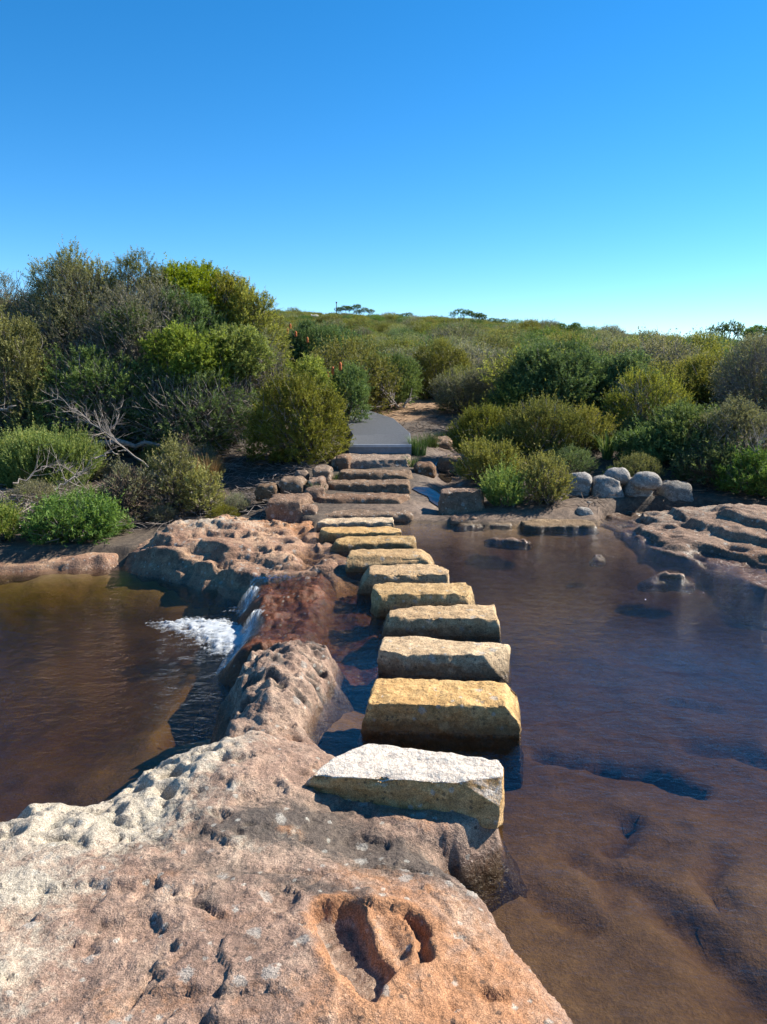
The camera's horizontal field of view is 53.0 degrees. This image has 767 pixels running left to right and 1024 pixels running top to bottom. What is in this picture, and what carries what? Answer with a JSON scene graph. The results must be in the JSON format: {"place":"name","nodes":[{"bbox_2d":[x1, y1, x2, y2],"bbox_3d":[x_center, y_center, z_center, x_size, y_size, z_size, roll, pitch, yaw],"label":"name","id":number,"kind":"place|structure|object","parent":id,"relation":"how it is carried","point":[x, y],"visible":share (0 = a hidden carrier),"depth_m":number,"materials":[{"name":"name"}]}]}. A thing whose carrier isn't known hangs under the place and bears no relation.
{"place":"outdoors","nodes":[
{"label":"outdoors","id":0,"kind":"place"},
{"bbox_2d":[1,572,240,771],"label":"pool water","id":1,"kind":"structure","parent":0,"point":[104,649],"depth_m":5.92,"materials":[{"name":"brown liquid"}]},
{"bbox_2d":[158,609,243,652],"bbox_3d":[-1.341,0.992,6.380,0.995,0.047,1.313,-6,12,-29],"label":"foam","id":2,"kind":"object","parent":1,"relation":"on","point":[231,634],"visible":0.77,"depth_m":6.38,"materials":[{"name":"white"}]},
{"bbox_2d":[0,391,766,1023],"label":"ground","id":3,"kind":"structure","parent":0,"point":[634,831],"depth_m":4.98,"materials":[{"name":"brown stone"}]},
{"bbox_2d":[0,270,60,423],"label":"thicket shrub","id":4,"kind":"object","parent":3,"relation":"on","point":[5,296],"visible":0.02,"depth_m":14.34,"materials":[{"name":"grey plant"}]},
{"bbox_2d":[4,475,59,508],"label":"understorey plant","id":5,"kind":"object","parent":3,"relation":"on","point":[20,489],"visible":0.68,"depth_m":10.25,"materials":[{"name":"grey plant"}]},
{"bbox_2d":[0,294,75,439],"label":"thicket shrub","id":6,"kind":"object","parent":3,"relation":"on","point":[12,347],"visible":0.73,"depth_m":12.15,"materials":[{"name":"green plant"}]},
{"bbox_2d":[0,412,107,489],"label":"shrub","id":7,"kind":"object","parent":3,"relation":"on","point":[19,453],"visible":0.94,"depth_m":10.90,"materials":[{"name":"green plant"}]},
{"bbox_2d":[0,552,121,584],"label":"rock shelf","id":8,"kind":"object","parent":3,"relation":"on","point":[94,563],"visible":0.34,"depth_m":8.44,"materials":[{"name":"stone"}]},
{"bbox_2d":[0,489,26,542],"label":"shrub","id":9,"kind":"object","parent":8,"relation":"on","point":[8,521],"visible":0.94,"depth_m":8.96,"materials":[{"name":"green plant"}]},
{"bbox_2d":[18,236,120,366],"bbox_3d":[-5.655,-3.250,14.466,1.995,3.779,1.778,0,11,0],"label":"thicket shrub","id":10,"kind":"object","parent":3,"relation":"on","point":[81,265],"visible":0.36,"depth_m":13.92,"materials":[{"name":"green plant"}]},
{"bbox_2d":[0,250,139,421],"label":"thicket shrub","id":11,"kind":"object","parent":3,"relation":"on","point":[56,337],"visible":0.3,"depth_m":13.53,"materials":[{"name":"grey plant"}]},
{"bbox_2d":[14,484,136,546],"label":"shrub","id":12,"kind":"object","parent":3,"relation":"on","point":[56,515],"visible":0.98,"depth_m":8.90,"materials":[{"name":"green plant"}]},
{"bbox_2d":[0,477,157,534],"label":"driftwood twigs","id":13,"kind":"object","parent":3,"relation":"on","point":[3,494],"visible":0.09,"depth_m":10.22,"materials":[{"name":"grey wood"}]},
{"bbox_2d":[14,334,166,452],"bbox_3d":[-4.792,-1.920,12.788,2.708,2.037,2.337,0,11,0],"label":"thicket shrub","id":14,"kind":"object","parent":3,"relation":"on","point":[94,376],"visible":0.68,"depth_m":12.31,"materials":[{"name":"green plant"}]},
{"bbox_2d":[38,385,148,467],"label":"dead branch","id":15,"kind":"object","parent":3,"relation":"on","point":[108,435],"visible":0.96,"depth_m":11.38,"materials":[{"name":"grey wood"}]},
{"bbox_2d":[90,301,163,442],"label":"thicket shrub","id":16,"kind":"object","parent":3,"relation":"on","point":[123,331],"visible":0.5,"depth_m":13.02,"materials":[{"name":"green plant"}]},
{"bbox_2d":[92,449,167,521],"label":"shrub","id":17,"kind":"object","parent":3,"relation":"on","point":[141,485],"visible":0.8,"depth_m":9.82,"materials":[{"name":"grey plant"}]},
{"bbox_2d":[66,269,203,445],"bbox_3d":[-4.260,-2.695,13.677,2.902,3.180,2.553,0,11,0],"label":"thicket shrub","id":18,"kind":"object","parent":3,"relation":"on","point":[125,298],"visible":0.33,"depth_m":13.05,"materials":[{"name":"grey plant"}]},
{"bbox_2d":[103,244,179,353],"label":"thicket shrub","id":19,"kind":"object","parent":3,"relation":"on","point":[123,265],"visible":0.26,"depth_m":14.12,"materials":[{"name":"green plant"}]},
{"bbox_2d":[1,439,316,531],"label":"twig litter","id":20,"kind":"object","parent":3,"relation":"on","point":[229,466],"visible":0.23,"depth_m":11.61,"materials":[{"name":"brown wood"}]},
{"bbox_2d":[144,505,179,524],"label":"understorey plant","id":21,"kind":"object","parent":3,"relation":"on","point":[154,513],"visible":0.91,"depth_m":9.87,"materials":[{"name":"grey plant"}]},
{"bbox_2d":[139,425,212,513],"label":"shrub","id":22,"kind":"object","parent":3,"relation":"on","point":[174,466],"visible":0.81,"depth_m":10.17,"materials":[{"name":"green plant"}]},
{"bbox_2d":[104,360,265,454],"bbox_3d":[-3.257,-1.771,12.959,2.992,1.738,2.683,0,11,0],"label":"thicket shrub","id":23,"kind":"object","parent":3,"relation":"on","point":[220,425],"visible":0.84,"depth_m":12.36,"materials":[{"name":"green plant"}]},
{"bbox_2d":[141,282,229,418],"bbox_3d":[-3.534,-2.677,14.051,1.663,2.883,1.658,10,15,43],"label":"thicket shrub","id":24,"kind":"object","parent":3,"relation":"on","point":[199,304],"visible":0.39,"depth_m":13.54,"materials":[{"name":"green plant"}]},
{"bbox_2d":[135,320,239,442],"bbox_3d":[-3.249,-2.059,12.902,1.738,2.273,1.424,0,11,0],"label":"thicket shrub","id":25,"kind":"object","parent":3,"relation":"on","point":[177,349],"visible":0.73,"depth_m":12.55,"materials":[{"name":"green plant"}]},
{"bbox_2d":[143,252,234,326],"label":"thicket shrub","id":26,"kind":"object","parent":3,"relation":"on","point":[190,275],"visible":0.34,"depth_m":14.26,"materials":[{"name":"green plant"}]},
{"bbox_2d":[175,459,227,515],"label":"shrub","id":27,"kind":"object","parent":3,"relation":"on","point":[205,494],"visible":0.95,"depth_m":10.01,"materials":[{"name":"green plant"}]},
{"bbox_2d":[196,266,260,403],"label":"thicket shrub","id":28,"kind":"object","parent":3,"relation":"on","point":[231,280],"visible":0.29,"depth_m":14.13,"materials":[{"name":"green plant"}]},
{"bbox_2d":[192,322,278,445],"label":"thicket shrub","id":29,"kind":"object","parent":3,"relation":"on","point":[246,354],"visible":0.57,"depth_m":12.93,"materials":[{"name":"green plant"}]},
{"bbox_2d":[121,514,359,623],"bbox_3d":[-1.293,0.643,8.473,3.642,1.047,2.738,9,14,38],"label":"rock ledge","id":30,"kind":"object","parent":3,"relation":"on","point":[227,558],"visible":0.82,"depth_m":7.99,"materials":[{"name":"stone"}]},
{"bbox_2d":[221,276,294,394],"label":"thicket shrub","id":31,"kind":"object","parent":3,"relation":"on","point":[258,317],"visible":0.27,"depth_m":14.07,"materials":[{"name":"green plant"}]},
{"bbox_2d":[254,482,279,500],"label":"boulder","id":32,"kind":"object","parent":3,"relation":"on","point":[261,491],"visible":0.82,"depth_m":10.18,"materials":[{"name":"stone"}]},
{"bbox_2d":[241,323,293,441],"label":"thicket shrub","id":33,"kind":"object","parent":3,"relation":"on","point":[276,368],"visible":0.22,"depth_m":13.69,"materials":[{"name":"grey plant"}]},
{"bbox_2d":[192,571,377,741],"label":"rock sill","id":34,"kind":"structure","parent":3,"relation":"on","point":[229,673],"depth_m":5.95,"materials":[{"name":"brown stone"}]},
{"bbox_2d":[0,639,572,1023],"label":"rock ledge","id":35,"kind":"object","parent":3,"relation":"on","point":[236,871],"visible":0.86,"depth_m":2.51,"materials":[{"name":"stone"}]},
{"bbox_2d":[305,744,504,828],"bbox_3d":[0.087,1.160,3.269,0.849,0.296,0.334,2,11,12],"label":"stepping stone","id":36,"kind":"object","parent":35,"relation":"on","point":[405,778],"visible":0.84,"depth_m":3.13,"materials":[{"name":"white stone"}]},
{"bbox_2d":[264,493,313,523],"bbox_3d":[-1.192,-0.022,9.704,0.586,0.388,0.739,0,11,0],"label":"rock slab","id":37,"kind":"object","parent":3,"relation":"on","point":[284,508],"visible":0.67,"depth_m":9.40,"materials":[{"name":"brown stone"}]},
{"bbox_2d":[279,476,306,493],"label":"boulder","id":38,"kind":"object","parent":3,"relation":"on","point":[293,484],"visible":0.66,"depth_m":10.25,"materials":[{"name":"stone"}]},
{"bbox_2d":[237,364,360,464],"bbox_3d":[-1.347,-1.507,12.212,1.987,1.705,1.655,0,11,0],"label":"rounded shrub","id":39,"kind":"object","parent":3,"relation":"on","point":[314,425],"visible":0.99,"depth_m":11.98,"materials":[{"name":"green plant"}]},
{"bbox_2d":[279,348,342,435],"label":"shrub","id":40,"kind":"object","parent":3,"relation":"on","point":[315,366],"visible":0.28,"depth_m":14.21,"materials":[{"name":"green plant"}]},
{"bbox_2d":[278,316,351,367],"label":"hill shrub","id":41,"kind":"object","parent":3,"relation":"on","point":[299,342],"visible":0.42,"depth_m":21.08,"materials":[{"name":"green plant"}]},
{"bbox_2d":[325,359,375,430],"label":"flowering shrub","id":42,"kind":"object","parent":3,"relation":"on","point":[356,388],"visible":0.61,"depth_m":14.86,"materials":[{"name":"green plant"}]},
{"bbox_2d":[294,328,411,414],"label":"heath shrub","id":43,"kind":"object","parent":3,"relation":"on","point":[372,357],"visible":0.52,"depth_m":17.27,"materials":[{"name":"green plant"}]},
{"bbox_2d":[316,517,394,532],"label":"stepping stone","id":44,"kind":"object","parent":3,"relation":"on","point":[359,522],"visible":0.36,"depth_m":8.99,"materials":[{"name":"yellow stone"}]},
{"bbox_2d":[319,526,401,543],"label":"stepping stone","id":45,"kind":"object","parent":3,"relation":"on","point":[331,535],"visible":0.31,"depth_m":8.44,"materials":[{"name":"stone"}]},
{"bbox_2d":[316,492,410,503],"bbox_3d":[-0.271,-0.083,10.166,1.285,0.321,0.458,0,11,0],"label":"stone step","id":46,"kind":"object","parent":3,"relation":"on","point":[367,498],"visible":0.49,"depth_m":9.98,"materials":[{"name":"beige stone"}]},
{"bbox_2d":[326,479,410,493],"bbox_3d":[-0.209,-0.288,10.717,1.206,0.313,0.493,0,11,0],"label":"stone step","id":47,"kind":"object","parent":3,"relation":"on","point":[386,485],"visible":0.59,"depth_m":10.53,"materials":[{"name":"brown stone"}]},
{"bbox_2d":[325,509,412,523],"bbox_3d":[-0.278,0.136,9.643,1.330,0.321,0.420,0,11,0],"label":"stone step","id":48,"kind":"object","parent":3,"relation":"on","point":[405,516],"visible":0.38,"depth_m":9.49,"materials":[{"name":"beige stone"}]},
{"bbox_2d":[331,453,410,468],"bbox_3d":[-0.175,-0.744,12.253,1.286,0.320,0.967,0,11,0],"label":"stone step","id":49,"kind":"object","parent":3,"relation":"on","point":[365,461],"visible":0.38,"depth_m":11.86,"materials":[{"name":"stone"}]},
{"bbox_2d":[330,535,416,556],"bbox_3d":[-0.114,0.495,8.148,0.957,0.456,0.414,-1,11,-3],"label":"stepping stone","id":50,"kind":"object","parent":3,"relation":"on","point":[342,546],"visible":0.28,"depth_m":7.98,"materials":[{"name":"yellow stone"}]},
{"bbox_2d":[339,469,412,479],"bbox_3d":[-0.107,-0.467,11.281,1.116,0.314,0.456,1,11,3],"label":"stone step","id":51,"kind":"object","parent":3,"relation":"on","point":[354,474],"visible":0.52,"depth_m":11.10,"materials":[{"name":"stone"}]},
{"bbox_2d":[346,408,410,454],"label":"boardwalk","id":52,"kind":"structure","parent":3,"relation":"on","point":[376,433],"depth_m":13.46,"materials":[{"name":"grey concrete"}]},
{"bbox_2d":[345,548,433,580],"bbox_3d":[0.074,0.625,7.369,0.868,0.497,0.480,0,11,0],"label":"stepping stone","id":53,"kind":"object","parent":3,"relation":"on","point":[360,561],"visible":0.36,"depth_m":7.19,"materials":[{"name":"stone"}]},
{"bbox_2d":[365,344,424,408],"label":"hill shrub","id":54,"kind":"object","parent":3,"relation":"on","point":[413,383],"visible":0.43,"depth_m":18.43,"materials":[{"name":"green plant"}]},
{"bbox_2d":[357,564,448,609],"bbox_3d":[0.183,0.737,6.684,0.840,0.527,0.423,0,11,0],"label":"stepping stone","id":55,"kind":"object","parent":3,"relation":"on","point":[402,573],"visible":0.45,"depth_m":6.51,"materials":[{"name":"stone"}]},
{"bbox_2d":[345,401,479,437],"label":"twig litter","id":56,"kind":"object","parent":3,"relation":"on","point":[408,414],"visible":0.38,"depth_m":16.93,"materials":[{"name":"brown wood"}]},
{"bbox_2d":[369,582,474,635],"bbox_3d":[0.321,0.851,6.067,0.893,0.543,0.415,0,11,0],"label":"stepping stone","id":57,"kind":"object","parent":3,"relation":"on","point":[387,597],"visible":0.49,"depth_m":5.90,"materials":[{"name":"yellow stone"}]},
{"bbox_2d":[376,604,501,657],"bbox_3d":[0.408,0.955,5.614,0.922,0.496,0.394,0,11,0],"label":"stepping stone","id":58,"kind":"object","parent":3,"relation":"on","point":[470,623],"visible":0.52,"depth_m":5.45,"materials":[{"name":"stone"}]},
{"bbox_2d":[357,678,523,788],"bbox_3d":[0.290,1.218,4.196,0.963,0.518,0.442,1,11,6],"label":"stepping stone","id":59,"kind":"object","parent":3,"relation":"on","point":[474,718],"visible":0.67,"depth_m":4.03,"materials":[{"name":"stone"}]},
{"bbox_2d":[411,337,473,399],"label":"hill shrub","id":60,"kind":"object","parent":3,"relation":"on","point":[445,360],"visible":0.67,"depth_m":20.82,"materials":[{"name":"green plant"}]},
{"bbox_2d":[376,636,510,687],"bbox_3d":[0.392,1.088,4.922,0.906,0.501,0.459,0,11,0],"label":"stepping stone","id":61,"kind":"object","parent":3,"relation":"on","point":[413,657],"visible":0.49,"depth_m":4.76,"materials":[{"name":"yellow stone"}]},
{"bbox_2d":[426,366,493,412],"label":"hill shrub","id":62,"kind":"object","parent":3,"relation":"on","point":[453,393],"visible":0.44,"depth_m":17.73,"materials":[{"name":"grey plant"}]},
{"bbox_2d":[438,487,484,515],"bbox_3d":[1.004,-0.096,9.914,0.627,0.434,0.470,0,11,0],"label":"rock slab","id":63,"kind":"object","parent":3,"relation":"on","point":[455,501],"visible":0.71,"depth_m":9.72,"materials":[{"name":"stone"}]},
{"bbox_2d":[430,361,493,411],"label":"heath shrub","id":64,"kind":"object","parent":3,"relation":"on","point":[458,368],"visible":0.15,"depth_m":18.11,"materials":[{"name":"green plant"}]},
{"bbox_2d":[428,338,504,372],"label":"heath shrub","id":65,"kind":"object","parent":3,"relation":"on","point":[474,356],"visible":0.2,"depth_m":22.06,"materials":[{"name":"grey plant"}]},
{"bbox_2d":[445,393,525,452],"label":"bank shrub","id":66,"kind":"object","parent":3,"relation":"on","point":[471,422],"visible":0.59,"depth_m":12.49,"materials":[{"name":"green plant"}]},
{"bbox_2d":[447,428,524,483],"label":"bank shrub","id":67,"kind":"object","parent":3,"relation":"on","point":[482,452],"visible":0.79,"depth_m":10.80,"materials":[{"name":"green plant"}]},
{"bbox_2d":[458,346,515,410],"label":"hill shrub","id":68,"kind":"object","parent":3,"relation":"on","point":[470,389],"visible":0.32,"depth_m":16.86,"materials":[{"name":"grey plant"}]},
{"bbox_2d":[474,328,538,353],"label":"heath shrub","id":69,"kind":"object","parent":3,"relation":"on","point":[496,340],"visible":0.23,"depth_m":29.23,"materials":[{"name":"green plant"}]},
{"bbox_2d":[472,450,542,507],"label":"bank shrub","id":70,"kind":"object","parent":3,"relation":"on","point":[497,489],"visible":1,"depth_m":9.68,"materials":[{"name":"green plant"}]},
{"bbox_2d":[477,339,591,418],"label":"heath shrub","id":71,"kind":"object","parent":3,"relation":"on","point":[507,365],"visible":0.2,"depth_m":15.26,"materials":[{"name":"green plant"}]},
{"bbox_2d":[493,388,596,458],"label":"bank shrub","id":72,"kind":"object","parent":3,"relation":"on","point":[526,419],"visible":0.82,"depth_m":11.87,"materials":[{"name":"green plant"}]},
{"bbox_2d":[513,435,576,505],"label":"bank shrub","id":73,"kind":"object","parent":3,"relation":"on","point":[552,486],"visible":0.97,"depth_m":9.77,"materials":[{"name":"green plant"}]},
{"bbox_2d":[487,338,618,421],"bbox_3d":[3.501,-2.603,15.428,2.544,1.794,2.564,11,15,44],"label":"hill shrub","id":74,"kind":"object","parent":3,"relation":"on","point":[539,373],"visible":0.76,"depth_m":14.78,"materials":[{"name":"green plant"}]},
{"bbox_2d":[520,519,599,535],"bbox_3d":[2.122,0.187,9.324,1.040,0.159,0.427,0,11,0],"label":"sandstone bar","id":75,"kind":"object","parent":3,"relation":"on","point":[555,525],"visible":0.86,"depth_m":9.16,"materials":[{"name":"beige stone"}]},
{"bbox_2d":[550,440,601,473],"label":"understorey plant","id":76,"kind":"object","parent":3,"relation":"on","point":[567,453],"visible":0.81,"depth_m":11.40,"materials":[{"name":"green plant"}]},
{"bbox_2d":[564,394,627,451],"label":"bank shrub","id":77,"kind":"object","parent":3,"relation":"on","point":[601,426],"visible":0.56,"depth_m":12.20,"materials":[{"name":"green plant"}]},
{"bbox_2d":[433,435,766,514],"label":"twig litter","id":78,"kind":"object","parent":3,"relation":"on","point":[572,496],"visible":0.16,"depth_m":10.44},
{"bbox_2d":[583,429,626,459],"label":"strap plant","id":79,"kind":"object","parent":3,"relation":"on","point":[607,451],"visible":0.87,"depth_m":11.87,"materials":[{"name":"green plant"}]},
{"bbox_2d":[590,475,623,497],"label":"boulder","id":80,"kind":"object","parent":3,"relation":"on","point":[603,486],"visible":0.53,"depth_m":10.20,"materials":[{"name":"grey stone"}]},
{"bbox_2d":[590,342,664,417],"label":"hill shrub","id":81,"kind":"object","parent":3,"relation":"on","point":[622,363],"visible":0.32,"depth_m":14.90,"materials":[{"name":"green plant"}]},
{"bbox_2d":[622,477,652,496],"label":"boulder","id":82,"kind":"object","parent":3,"relation":"on","point":[628,487],"visible":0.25,"depth_m":10.28,"materials":[{"name":"grey stone"}]},
{"bbox_2d":[631,471,661,490],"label":"boulder","id":83,"kind":"object","parent":82,"relation":"on","point":[647,480],"visible":1,"depth_m":10.11,"materials":[{"name":"grey stone"}]},
{"bbox_2d":[613,451,667,478],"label":"understorey plant","id":84,"kind":"object","parent":3,"relation":"on","point":[654,462],"visible":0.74,"depth_m":10.89,"materials":[{"name":"green plant"}]},
{"bbox_2d":[607,413,684,463],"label":"bank shrub","id":85,"kind":"object","parent":3,"relation":"on","point":[639,437],"visible":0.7,"depth_m":11.38,"materials":[{"name":"green plant"}]},
{"bbox_2d":[598,359,695,434],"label":"bank shrub","id":86,"kind":"object","parent":3,"relation":"on","point":[615,403],"visible":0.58,"depth_m":12.88,"materials":[{"name":"green plant"}]},
{"bbox_2d":[615,326,709,394],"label":"heath shrub","id":87,"kind":"object","parent":3,"relation":"on","point":[658,352],"visible":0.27,"depth_m":17.52,"materials":[{"name":"green plant"}]},
{"bbox_2d":[656,480,693,501],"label":"boulder","id":88,"kind":"object","parent":3,"relation":"on","point":[679,490],"visible":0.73,"depth_m":10.28,"materials":[{"name":"grey stone"}]},
{"bbox_2d":[633,353,717,413],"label":"heath shrub","id":89,"kind":"object","parent":3,"relation":"on","point":[666,370],"visible":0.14,"depth_m":15.31,"materials":[{"name":"green plant"}]},
{"bbox_2d":[600,503,766,630],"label":"rock shelf","id":90,"kind":"object","parent":3,"relation":"on","point":[734,535],"visible":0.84,"depth_m":7.99,"materials":[{"name":"stone"}]},
{"bbox_2d":[636,395,742,460],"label":"bank shrub","id":91,"kind":"object","parent":3,"relation":"on","point":[677,413],"visible":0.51,"depth_m":11.35,"materials":[{"name":"green plant"}]},
{"bbox_2d":[663,325,734,361],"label":"heath shrub","id":92,"kind":"object","parent":3,"relation":"on","point":[697,342],"visible":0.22,"depth_m":19.80,"materials":[{"name":"green plant"}]},
{"bbox_2d":[664,436,745,487],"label":"bank shrub","id":93,"kind":"object","parent":3,"relation":"on","point":[698,467],"visible":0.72,"depth_m":10.70,"materials":[{"name":"green plant"}]},
{"bbox_2d":[665,347,748,413],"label":"bank shrub","id":94,"kind":"object","parent":3,"relation":"on","point":[693,364],"visible":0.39,"depth_m":15.51,"materials":[{"name":"green plant"}]},
{"bbox_2d":[681,386,766,468],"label":"bank shrub","id":95,"kind":"object","parent":3,"relation":"on","point":[734,408],"visible":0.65,"depth_m":10.98,"materials":[{"name":"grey plant"}]},
{"bbox_2d":[707,319,745,340],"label":"skyline tree","id":96,"kind":"object","parent":3,"relation":"on","point":[738,329],"visible":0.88,"depth_m":60.18,"materials":[{"name":"green plant"}]},
{"bbox_2d":[706,326,766,424],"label":"bank shrub","id":97,"kind":"object","parent":3,"relation":"on","point":[756,360],"visible":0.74,"depth_m":13.82,"materials":[{"name":"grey plant"}]},
{"bbox_2d":[709,437,766,497],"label":"bank shrub","id":98,"kind":"object","parent":3,"relation":"on","point":[750,480],"visible":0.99,"depth_m":10.22,"materials":[{"name":"green plant"}]},
{"bbox_2d":[0,0,766,341],"label":"sky","id":99,"kind":"structure","parent":0,"point":[593,163],"materials":[{"name":"blue"}]},
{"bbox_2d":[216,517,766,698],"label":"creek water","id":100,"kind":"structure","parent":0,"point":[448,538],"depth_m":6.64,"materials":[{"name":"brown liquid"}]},
{"bbox_2d":[483,537,532,550],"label":"rock ridge","id":101,"kind":"object","parent":100,"relation":"in","point":[509,540],"visible":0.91,"depth_m":8.47,"materials":[{"name":"stone"}]},
{"bbox_2d":[637,571,695,592],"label":"rock ridge","id":102,"kind":"object","parent":100,"relation":"in","point":[659,577],"visible":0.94,"depth_m":6.98,"materials":[{"name":"stone"}]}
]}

